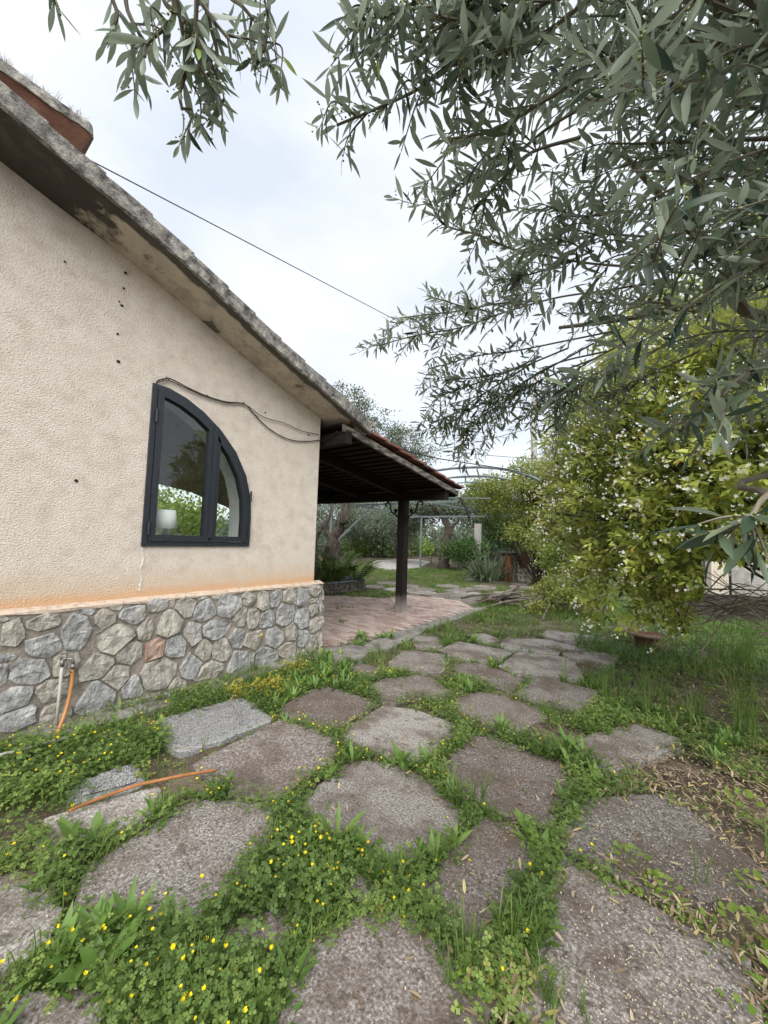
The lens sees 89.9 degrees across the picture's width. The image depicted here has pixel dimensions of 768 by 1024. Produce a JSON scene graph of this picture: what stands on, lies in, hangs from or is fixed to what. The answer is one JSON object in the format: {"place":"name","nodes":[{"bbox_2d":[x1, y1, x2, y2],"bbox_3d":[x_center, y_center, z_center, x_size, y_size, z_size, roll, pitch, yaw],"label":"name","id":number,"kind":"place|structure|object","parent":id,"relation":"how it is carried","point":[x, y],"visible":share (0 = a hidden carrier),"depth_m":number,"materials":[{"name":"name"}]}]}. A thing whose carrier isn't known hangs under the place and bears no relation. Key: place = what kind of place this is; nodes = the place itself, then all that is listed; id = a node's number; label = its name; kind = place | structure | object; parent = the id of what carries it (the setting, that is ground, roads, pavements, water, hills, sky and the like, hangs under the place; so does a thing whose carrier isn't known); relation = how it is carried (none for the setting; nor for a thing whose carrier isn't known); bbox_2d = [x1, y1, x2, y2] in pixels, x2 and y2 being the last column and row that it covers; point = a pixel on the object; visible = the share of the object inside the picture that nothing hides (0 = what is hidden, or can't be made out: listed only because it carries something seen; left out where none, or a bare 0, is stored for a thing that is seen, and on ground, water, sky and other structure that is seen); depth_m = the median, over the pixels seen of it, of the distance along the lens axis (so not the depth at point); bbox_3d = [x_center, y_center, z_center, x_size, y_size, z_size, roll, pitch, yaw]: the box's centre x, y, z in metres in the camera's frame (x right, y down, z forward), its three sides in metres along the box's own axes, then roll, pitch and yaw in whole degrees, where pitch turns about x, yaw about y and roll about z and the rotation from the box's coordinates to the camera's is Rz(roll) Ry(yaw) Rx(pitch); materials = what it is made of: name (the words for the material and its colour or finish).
{"place":"outdoors","nodes":[
{"label":"outdoors","id":0,"kind":"place"},
{"bbox_2d":[0,577,767,1023],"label":"paving","id":1,"kind":"structure","parent":0,"point":[186,849],"depth_m":1.87,"materials":[{"name":"stone"}]},
{"bbox_2d":[68,768,215,812],"bbox_3d":[-1.351,1.568,2.206,0.713,0.018,0.086,4,-5,-33],"label":"garden hose","id":2,"kind":"object","parent":1,"relation":"on","point":[135,786],"visible":0.99,"depth_m":2.20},
{"bbox_2d":[80,699,264,794],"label":"gravel","id":3,"kind":"structure","parent":1,"relation":"on","point":[115,779],"depth_m":2.42,"materials":[{"name":"gravel"}]},
{"bbox_2d":[203,694,241,723],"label":"twig","id":4,"kind":"object","parent":1,"relation":"on","point":[226,703],"visible":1,"depth_m":3.23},
{"bbox_2d":[224,658,307,700],"bbox_3d":[-1.076,1.665,3.860,0.695,0.139,1.091,-1,-5,38],"label":"yellow herb","id":5,"kind":"object","parent":1,"relation":"on","point":[272,681],"visible":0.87,"depth_m":3.67,"materials":[{"name":"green plant"}]},
{"bbox_2d":[20,649,767,1023],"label":"petal bits","id":6,"kind":"object","parent":1,"relation":"on","point":[644,911],"visible":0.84,"depth_m":1.47,"materials":[{"name":"plant"}]},
{"bbox_2d":[424,892,492,985],"bbox_3d":[0.255,1.532,1.377,0.261,0.190,0.159,5,-5,-39],"label":"grass tuft","id":7,"kind":"object","parent":1,"relation":"on","point":[466,957],"visible":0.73,"depth_m":1.35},
{"bbox_2d":[443,758,494,805],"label":"grass tuft","id":8,"kind":"object","parent":1,"relation":"on","point":[483,792],"visible":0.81,"depth_m":2.22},
{"bbox_2d":[449,963,496,1023],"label":"mallow","id":9,"kind":"object","parent":1,"relation":"on","point":[466,978],"visible":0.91,"depth_m":1.27,"materials":[{"name":"green plant"}]},
{"bbox_2d":[460,584,541,607],"bbox_3d":[2.879,1.943,9.268,1.734,0.535,1.649,3,-4,-22],"label":"stick pile","id":10,"kind":"object","parent":1,"relation":"on","point":[508,596],"visible":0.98,"depth_m":9.06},
{"bbox_2d":[481,880,565,962],"bbox_3d":[0.497,1.512,1.421,0.264,0.249,0.224,2,-4,-7],"label":"grass tuft","id":11,"kind":"object","parent":1,"relation":"on","point":[520,918],"visible":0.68,"depth_m":1.43,"materials":[{"name":"plant"}]},
{"bbox_2d":[512,807,553,861],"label":"dandelion","id":12,"kind":"object","parent":1,"relation":"on","point":[535,835],"visible":0.67,"depth_m":1.94,"materials":[{"name":"green plant"}]},
{"bbox_2d":[327,599,767,1023],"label":"dry leaves","id":13,"kind":"object","parent":1,"relation":"on","point":[749,940],"visible":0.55,"depth_m":1.75,"materials":[{"name":"brown plant"}]},
{"bbox_2d":[523,936,607,1023],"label":"grass tuft","id":14,"kind":"object","parent":1,"relation":"on","point":[551,1000],"visible":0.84,"depth_m":1.25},
{"bbox_2d":[606,840,659,879],"bbox_3d":[1.151,1.626,1.789,0.208,0.105,0.195,5,-5,-38],"label":"mallow","id":15,"kind":"object","parent":1,"relation":"on","point":[627,849],"visible":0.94,"depth_m":1.81,"materials":[{"name":"green plant"}]},
{"bbox_2d":[640,868,688,904],"bbox_3d":[1.215,1.631,1.672,0.175,0.087,0.164,-1,-5,38],"label":"mallow","id":16,"kind":"object","parent":1,"relation":"on","point":[657,875],"visible":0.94,"depth_m":1.67,"materials":[{"name":"green plant"}]},
{"bbox_2d":[0,549,767,1023],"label":"ground","id":17,"kind":"structure","parent":0,"point":[682,771],"depth_m":2.69,"materials":[{"name":"soil"}]},
{"bbox_2d":[54,651,75,725],"bbox_3d":[-2.421,1.370,2.921,0.105,0.603,0.057,4,-4,-28],"label":"garden tap","id":18,"kind":"object","parent":17,"relation":"on","point":[64,659],"visible":0.94,"depth_m":2.90,"materials":[{"name":"grey plastic"}]},
{"bbox_2d":[54,669,74,737],"bbox_3d":[-2.348,1.411,2.788,0.030,0.453,0.310,3,-4,-15],"label":"garden hose","id":19,"kind":"object","parent":18,"relation":"hanging from","point":[70,690],"visible":0.63,"depth_m":2.89,"materials":[{"name":"orange rubber"}]},
{"bbox_2d":[56,810,119,850],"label":"dandelion","id":20,"kind":"object","parent":17,"relation":"on","point":[66,827],"visible":0.52,"depth_m":1.85,"materials":[{"name":"green plant"}]},
{"bbox_2d":[44,889,148,990],"bbox_3d":[-0.999,1.521,1.359,0.302,0.124,0.305,3,-4,-14],"label":"dandelion","id":21,"kind":"object","parent":17,"relation":"on","point":[88,956],"visible":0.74,"depth_m":1.34,"materials":[{"name":"green plant"}]},
{"bbox_2d":[74,874,158,942],"bbox_3d":[-0.969,1.514,1.430,0.223,0.149,0.269,-1,-5,38],"label":"plantain","id":22,"kind":"object","parent":17,"relation":"on","point":[121,909],"visible":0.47,"depth_m":1.47,"materials":[{"name":"green plant"}]},
{"bbox_2d":[137,794,180,823],"bbox_3d":[-1.177,1.550,1.995,0.202,0.140,0.210,-1,-5,38],"label":"plantain","id":23,"kind":"object","parent":17,"relation":"on","point":[151,805],"visible":0.73,"depth_m":2.00,"materials":[{"name":"green plant"}]},
{"bbox_2d":[0,648,325,750],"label":"footing","id":24,"kind":"object","parent":17,"relation":"on","point":[127,710],"visible":0.17,"depth_m":3.21,"materials":[{"name":"concrete"}]},
{"bbox_2d":[251,634,261,670],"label":"weed stalk","id":25,"kind":"object","parent":24,"relation":"on","point":[256,653],"visible":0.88,"depth_m":4.17,"materials":[{"name":"green plant"}]},
{"bbox_2d":[140,910,234,1023],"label":"grass tuft","id":26,"kind":"object","parent":17,"relation":"on","point":[188,964],"visible":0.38,"depth_m":1.27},
{"bbox_2d":[0,59,374,736],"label":"house","id":27,"kind":"structure","parent":17,"relation":"on","point":[116,301],"depth_m":3.37,"materials":[{"name":"paint"}]},
{"bbox_2d":[0,53,91,121],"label":"dry grass","id":28,"kind":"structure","parent":27,"relation":"on","point":[6,61],"depth_m":3.53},
{"bbox_2d":[156,509,176,534],"bbox_3d":[-2.145,0.144,3.779,0.204,0.325,0.204,-1,-5,38],"label":"table lamp","id":29,"kind":"object","parent":27,"relation":"on","point":[166,519],"visible":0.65,"depth_m":3.71,"materials":[{"name":"metal"}]},
{"bbox_2d":[141,383,251,545],"bbox_3d":[-1.836,-0.406,3.944,0.116,1.506,1.085,-1,-5,38],"label":"window","id":30,"kind":"structure","parent":27,"relation":"in","point":[216,441],"depth_m":3.91,"materials":[{"name":"black metal"}]},
{"bbox_2d":[156,376,337,441],"bbox_3d":[-1.364,-1.070,4.332,0.287,0.288,2.142,-1,-5,38],"label":"cable","id":31,"kind":"object","parent":27,"relation":"attached to","point":[201,394],"visible":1,"depth_m":4.18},
{"bbox_2d":[402,449,554,482],"bbox_3d":[3.180,-0.930,9.102,0.545,0.560,10.561,-1,-5,41],"label":"overhead cable","id":32,"kind":"object","parent":27,"relation":"attached to","point":[467,463],"visible":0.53,"depth_m":7.03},
{"bbox_2d":[155,485,228,535],"bbox_3d":[-6.626,0.666,11.990,3.696,4.120,6.319,4,-4,-29],"label":"shrub","id":33,"kind":"object","parent":17,"relation":"on","point":[191,520],"visible":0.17,"depth_m":10.93,"materials":[{"name":"green plant"}]},
{"bbox_2d":[262,823,316,886],"bbox_3d":[-0.404,1.566,1.730,0.176,0.121,0.307,-1,-5,38],"label":"plantain","id":34,"kind":"object","parent":17,"relation":"on","point":[309,837],"visible":0.12,"depth_m":1.83,"materials":[{"name":"green plant"}]},
{"bbox_2d":[295,633,301,669],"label":"weed stalk","id":35,"kind":"object","parent":17,"relation":"on","point":[297,658],"visible":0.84,"depth_m":4.29,"materials":[{"name":"green plant"}]},
{"bbox_2d":[0,629,613,1020],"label":"flower stalks","id":36,"kind":"object","parent":17,"relation":"on","point":[271,883],"visible":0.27,"depth_m":1.65,"materials":[{"name":"green plant"}]},
{"bbox_2d":[314,574,365,594],"bbox_3d":[-1.858,2.055,11.058,2.361,0.352,2.450,-1,-5,38],"label":"stone planter","id":37,"kind":"object","parent":17,"relation":"on","point":[344,585],"visible":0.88,"depth_m":10.32,"materials":[{"name":"stone"}]},
{"bbox_2d":[316,562,342,581],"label":"strap plant","id":38,"kind":"object","parent":37,"relation":"on","point":[327,579],"visible":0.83,"depth_m":10.07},
{"bbox_2d":[314,563,352,580],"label":"fern","id":39,"kind":"object","parent":37,"relation":"on","point":[337,576],"visible":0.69,"depth_m":10.39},
{"bbox_2d":[314,548,375,578],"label":"fern","id":40,"kind":"object","parent":37,"relation":"on","point":[334,561],"visible":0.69,"depth_m":10.59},
{"bbox_2d":[337,559,387,580],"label":"fern","id":41,"kind":"object","parent":37,"relation":"on","point":[369,569],"visible":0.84,"depth_m":10.77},
{"bbox_2d":[314,379,443,578],"bbox_3d":[-0.435,-0.976,12.329,4.226,6.232,3.750,-1,-5,38],"label":"olive tree","id":42,"kind":"object","parent":37,"relation":"in","point":[330,548],"visible":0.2,"depth_m":11.41,"materials":[{"name":"green plant"}]},
{"bbox_2d":[316,800,376,849],"bbox_3d":[-0.177,1.558,1.892,0.303,0.172,0.257,3,-4,-13],"label":"plantain","id":43,"kind":"object","parent":17,"relation":"on","point":[350,825],"visible":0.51,"depth_m":1.93,"materials":[{"name":"green plant"}]},
{"bbox_2d":[316,502,383,558],"bbox_3d":[-3.412,0.715,25.741,6.678,5.022,6.705,-1,-5,38],"label":"garden tree","id":44,"kind":"object","parent":17,"relation":"on","point":[322,516],"visible":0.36,"depth_m":24.97,"materials":[{"name":"green plant"}]},
{"bbox_2d":[340,532,373,556],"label":"grapevine","id":45,"kind":"object","parent":17,"relation":"on","point":[356,547],"visible":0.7,"depth_m":29.66,"materials":[{"name":"green plant"}]},
{"bbox_2d":[0,627,733,1023],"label":"yellow flowers","id":46,"kind":"object","parent":17,"relation":"on","point":[172,947],"visible":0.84,"depth_m":1.64,"materials":[{"name":"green plant"}]},
{"bbox_2d":[353,517,381,556],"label":"grapevine","id":47,"kind":"object","parent":17,"relation":"on","point":[369,552],"visible":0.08,"depth_m":31.19,"materials":[{"name":"green plant"}]},
{"bbox_2d":[351,629,396,645],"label":"weed clump","id":48,"kind":"object","parent":17,"relation":"on","point":[363,634],"visible":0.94,"depth_m":5.65,"materials":[{"name":"green plant"}]},
{"bbox_2d":[375,521,377,557],"bbox_3d":[-0.550,1.985,28.242,0.100,2.850,0.088,-1,-5,38],"label":"vine stake","id":49,"kind":"object","parent":17,"relation":"on","point":[376,542],"visible":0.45,"depth_m":28.18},
{"bbox_2d":[361,523,394,557],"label":"grapevine","id":50,"kind":"object","parent":17,"relation":"on","point":[384,547],"visible":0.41,"depth_m":29.91,"materials":[{"name":"green plant"}]},
{"bbox_2d":[341,502,419,556],"bbox_3d":[-0.307,0.824,29.962,7.013,5.555,7.987,1,-4,10],"label":"garden tree","id":51,"kind":"object","parent":17,"relation":"on","point":[378,520],"visible":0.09,"depth_m":28.71,"materials":[{"name":"green plant"}]},
{"bbox_2d":[0,605,767,1023],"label":"clover","id":52,"kind":"object","parent":17,"relation":"on","point":[310,887],"visible":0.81,"depth_m":1.69,"materials":[{"name":"green plant"}]},
{"bbox_2d":[0,737,65,755],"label":"water pipe","id":53,"kind":"object","parent":52,"relation":"on","point":[33,745],"visible":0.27,"depth_m":2.54,"materials":[{"name":"grey plastic"}]},
{"bbox_2d":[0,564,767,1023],"bbox_3d":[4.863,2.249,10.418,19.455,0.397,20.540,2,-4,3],"label":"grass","id":54,"kind":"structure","parent":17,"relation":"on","point":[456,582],"depth_m":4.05,"materials":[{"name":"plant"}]},
{"bbox_2d":[0,606,767,1023],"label":"broad leaved weeds","id":55,"kind":"object","parent":17,"relation":"on","point":[400,758],"visible":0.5,"depth_m":2.29,"materials":[{"name":"green plant"}]},
{"bbox_2d":[375,508,414,556],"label":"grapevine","id":56,"kind":"object","parent":17,"relation":"on","point":[392,546],"visible":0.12,"depth_m":30.45,"materials":[{"name":"green plant"}]},
{"bbox_2d":[321,595,475,648],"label":"terrace","id":57,"kind":"structure","parent":17,"relation":"on","point":[355,619],"depth_m":7.37,"materials":[{"name":"tile"}]},
{"bbox_2d":[317,421,463,612],"bbox_3d":[-1.759,0.453,7.939,5.766,3.040,3.384,-1,-5,38],"label":"porch","id":58,"kind":"object","parent":57,"relation":"on","point":[355,466],"visible":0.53,"depth_m":7.19,"materials":[{"name":"brown wood"}]},
{"bbox_2d":[369,502,435,549],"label":"garden tree","id":59,"kind":"object","parent":17,"relation":"on","point":[387,524],"visible":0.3,"depth_m":23.46,"materials":[{"name":"green plant"}]},
{"bbox_2d":[48,0,767,600],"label":"olive tree","id":60,"kind":"object","parent":17,"relation":"on","point":[496,40],"visible":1,"depth_m":0.69,"materials":[{"name":"green plant"}]},
{"bbox_2d":[408,528,436,555],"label":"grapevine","id":61,"kind":"object","parent":17,"relation":"on","point":[411,545],"visible":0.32,"depth_m":33.42,"materials":[{"name":"green plant"}]},
{"bbox_2d":[418,543,435,563],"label":"young vine","id":62,"kind":"object","parent":17,"relation":"on","point":[428,550],"visible":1,"depth_m":17.25,"materials":[{"name":"green plant"}]},
{"bbox_2d":[156,507,724,567],"bbox_3d":[9.401,2.309,35.608,93.436,7.714,44.701,1,-4,16],"label":"wood","id":63,"kind":"object","parent":17,"relation":"on","point":[440,530],"visible":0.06,"depth_m":31.34,"materials":[{"name":"green plant"}]},
{"bbox_2d":[389,489,492,569],"bbox_3d":[3.046,0.769,21.117,6.293,4.708,5.019,0,-4,22],"label":"olive tree","id":64,"kind":"object","parent":17,"relation":"on","point":[431,510],"visible":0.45,"depth_m":20.11,"materials":[{"name":"green plant"}]},
{"bbox_2d":[436,533,496,570],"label":"shrub","id":65,"kind":"object","parent":17,"relation":"on","point":[462,548],"visible":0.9,"depth_m":18.90,"materials":[{"name":"green plant"}]},
{"bbox_2d":[323,466,627,585],"bbox_3d":[3.158,0.728,14.870,10.550,3.916,9.347,-1,-5,38],"label":"pergola","id":66,"kind":"object","parent":17,"relation":"on","point":[477,532],"visible":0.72,"depth_m":13.49,"materials":[{"name":"grey metal"}]},
{"bbox_2d":[456,448,576,583],"bbox_3d":[4.741,0.134,13.822,5.012,4.890,3.285,-5,-8,60],"label":"climbing vine","id":67,"kind":"object","parent":66,"relation":"attached to","point":[499,499],"visible":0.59,"depth_m":13.69,"materials":[{"name":"green plant"}]},
{"bbox_2d":[441,480,528,562],"bbox_3d":[7.229,0.653,26.049,7.488,5.832,7.052,-1,-5,38],"label":"garden tree","id":68,"kind":"object","parent":17,"relation":"on","point":[472,524],"visible":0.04,"depth_m":25.76,"materials":[{"name":"green plant"}]},
{"bbox_2d":[459,546,523,581],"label":"agapanthus","id":69,"kind":"object","parent":17,"relation":"on","point":[489,572],"visible":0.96,"depth_m":14.13,"materials":[{"name":"green plant"}]},
{"bbox_2d":[459,504,529,553],"bbox_3d":[6.980,1.242,21.774,5.267,4.097,5.107,1,-4,12],"label":"garden tree","id":70,"kind":"object","parent":17,"relation":"on","point":[489,533],"visible":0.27,"depth_m":21.35,"materials":[{"name":"green plant"}]},
{"bbox_2d":[486,710,515,732],"bbox_3d":[0.941,1.676,3.031,0.225,0.158,0.232,4,-4,-32],"label":"plantain","id":71,"kind":"object","parent":17,"relation":"on","point":[503,724],"visible":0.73,"depth_m":3.08,"materials":[{"name":"green plant"}]},
{"bbox_2d":[499,551,517,581],"bbox_3d":[4.772,2.086,14.650,0.740,1.191,0.722,-1,-5,38],"label":"log planter","id":72,"kind":"object","parent":17,"relation":"on","point":[510,562],"visible":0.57,"depth_m":14.38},
{"bbox_2d":[517,567,530,582],"bbox_3d":[5.314,2.401,14.543,0.571,0.570,0.591,-1,-5,38],"label":"stone pedestal","id":73,"kind":"object","parent":17,"relation":"on","point":[523,576],"visible":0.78,"depth_m":14.38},
{"bbox_2d":[517,554,529,567],"bbox_3d":[5.326,1.869,14.678,0.530,0.500,0.530,-1,-5,38],"label":"flower pot","id":74,"kind":"object","parent":73,"relation":"on","point":[520,563],"visible":0.45,"depth_m":14.52,"materials":[{"name":"ceramic"}]},
{"bbox_2d":[505,899,565,947],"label":"dandelion","id":75,"kind":"object","parent":17,"relation":"on","point":[553,943],"visible":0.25,"depth_m":1.45,"materials":[{"name":"green plant"}]},
{"bbox_2d":[529,376,545,572],"bbox_3d":[7.145,-1.867,18.335,1.151,9.600,0.359,2,-4,-6],"label":"utility pole","id":76,"kind":"object","parent":17,"relation":"on","point":[534,450],"visible":0.03,"depth_m":18.37,"materials":[{"name":"concrete"}]},
{"bbox_2d":[91,160,528,383],"bbox_3d":[1.923,-4.422,10.266,0.012,4.809,19.565,-1,-5,33],"label":"overhead wire","id":77,"kind":"object","parent":76,"relation":"attached to","point":[242,239],"visible":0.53,"depth_m":4.44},
{"bbox_2d":[432,449,547,459],"bbox_3d":[8.957,-2.576,18.724,14.385,0.528,0.691,3,-4,-16],"label":"overhead wire","id":78,"kind":"object","parent":76,"relation":"attached to","point":[493,455],"visible":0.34,"depth_m":17.51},
{"bbox_2d":[419,396,672,453],"bbox_3d":[7.776,-4.207,18.111,15.846,4.554,0.544,2,-4,-10],"label":"overhead wire","id":79,"kind":"object","parent":76,"relation":"attached to","point":[488,439],"visible":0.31,"depth_m":17.41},
{"bbox_2d":[495,503,593,579],"bbox_3d":[4.998,1.061,13.011,2.607,2.951,4.328,1,-4,6],"label":"shrub","id":80,"kind":"object","parent":17,"relation":"on","point":[523,534],"visible":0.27,"depth_m":12.79,"materials":[{"name":"green plant"}]},
{"bbox_2d":[527,440,576,560],"bbox_3d":[12.136,-0.681,27.317,5.103,8.954,4.980,-1,-5,38],"label":"garden tree","id":81,"kind":"object","parent":17,"relation":"on","point":[545,452],"visible":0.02,"depth_m":27.38,"materials":[{"name":"green plant"}]},
{"bbox_2d":[532,527,587,587],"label":"shrub","id":82,"kind":"object","parent":17,"relation":"on","point":[553,553],"visible":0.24,"depth_m":10.11,"materials":[{"name":"green plant"}]},
{"bbox_2d":[516,559,610,616],"bbox_3d":[4.077,1.798,8.614,1.829,1.469,2.488,-1,-5,38],"label":"shrub","id":83,"kind":"object","parent":17,"relation":"on","point":[559,592],"visible":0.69,"depth_m":8.33,"materials":[{"name":"green plant"}]},
{"bbox_2d":[549,722,598,760],"bbox_3d":[1.334,1.654,2.750,0.311,0.189,0.358,1,-4,10],"label":"plantain","id":84,"kind":"object","parent":17,"relation":"on","point":[572,742],"visible":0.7,"depth_m":2.77,"materials":[{"name":"green plant"}]},
{"bbox_2d":[561,506,635,549],"bbox_3d":[12.437,1.259,22.986,6.120,4.551,6.202,-1,-5,38],"label":"garden tree","id":85,"kind":"object","parent":17,"relation":"on","point":[601,527],"visible":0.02,"depth_m":21.74,"materials":[{"name":"green plant"}]},
{"bbox_2d":[560,653,649,688],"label":"tall grass","id":86,"kind":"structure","parent":17,"relation":"on","point":[564,667],"depth_m":4.10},
{"bbox_2d":[594,664,659,714],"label":"tall grass","id":87,"kind":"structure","parent":17,"relation":"on","point":[645,698],"depth_m":3.56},
{"bbox_2d":[505,635,767,1023],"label":"creeping weeds","id":88,"kind":"object","parent":17,"relation":"on","point":[752,1009],"visible":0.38,"depth_m":1.57,"materials":[{"name":"green plant"}]},
{"bbox_2d":[623,626,663,649],"bbox_3d":[3.889,1.940,5.777,0.513,0.378,0.514,-1,-5,38],"label":"clay bowl","id":89,"kind":"object","parent":17,"relation":"on","point":[641,636],"visible":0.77,"depth_m":5.69,"materials":[{"name":"brown ceramic"}]},
{"bbox_2d":[525,250,767,652],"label":"citrus tree","id":90,"kind":"object","parent":17,"relation":"on","point":[651,500],"visible":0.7,"depth_m":3.51,"materials":[{"name":"green plant"}]},
{"bbox_2d":[564,610,767,686],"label":"undergrowth","id":91,"kind":"object","parent":17,"relation":"on","point":[614,650],"visible":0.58,"depth_m":5.41,"materials":[{"name":"green plant"}]},
{"bbox_2d":[658,602,687,628],"bbox_3d":[5.420,1.920,7.189,0.470,0.460,0.463,-1,-5,38],"label":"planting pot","id":92,"kind":"object","parent":17,"relation":"on","point":[681,606],"visible":0.09,"depth_m":7.00,"materials":[{"name":"black plastic"}]},
{"bbox_2d":[649,664,713,715],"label":"tall grass","id":93,"kind":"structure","parent":17,"relation":"on","point":[700,705],"depth_m":3.42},
{"bbox_2d":[631,564,767,651],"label":"brush heap","id":94,"kind":"object","parent":17,"relation":"on","point":[736,608],"visible":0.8,"depth_m":4.28,"materials":[{"name":"wood"}]},
{"bbox_2d":[687,563,767,624],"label":"wire fence","id":95,"kind":"object","parent":17,"relation":"on","point":[724,600],"visible":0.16,"depth_m":7.90,"materials":[{"name":"metal"}]},
{"bbox_2d":[705,625,761,673],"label":"tall grass","id":96,"kind":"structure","parent":17,"relation":"on","point":[744,649],"depth_m":4.93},
{"bbox_2d":[705,561,767,596],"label":"garden wall","id":97,"kind":"structure","parent":17,"relation":"on","point":[738,573],"depth_m":9.49,"materials":[{"name":"paint"}]},
{"bbox_2d":[714,678,767,740],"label":"tall grass","id":98,"kind":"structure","parent":17,"relation":"on","point":[751,722],"depth_m":3.12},
{"bbox_2d":[716,786,767,824],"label":"mallow","id":99,"kind":"object","parent":17,"relation":"on","point":[749,793],"visible":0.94,"depth_m":2.21,"materials":[{"name":"green plant"}]},
{"bbox_2d":[717,901,767,966],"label":"mallow","id":100,"kind":"object","parent":17,"relation":"on","point":[732,906],"visible":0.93,"depth_m":1.51,"materials":[{"name":"green plant"}]},
{"bbox_2d":[727,868,767,905],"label":"mallow","id":101,"kind":"object","parent":17,"relation":"on","point":[755,873],"visible":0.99,"depth_m":1.70,"materials":[{"name":"green plant"}]},
{"bbox_2d":[0,0,767,539],"label":"sky","id":102,"kind":"structure","parent":0,"point":[273,186],"materials":[{"name":"white"}]},
{"bbox_2d":[373,559,429,569],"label":"patio","id":103,"kind":"structure","parent":0,"point":[391,564],"depth_m":22.09,"materials":[{"name":"concrete"}]},
{"bbox_2d":[325,606,485,665],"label":"path","id":104,"kind":"structure","parent":0,"point":[354,651],"depth_m":5.44,"materials":[{"name":"stone"}]},
{"bbox_2d":[668,826,716,883],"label":"tall grass","id":105,"kind":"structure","parent":0,"point":[695,874],"depth_m":1.72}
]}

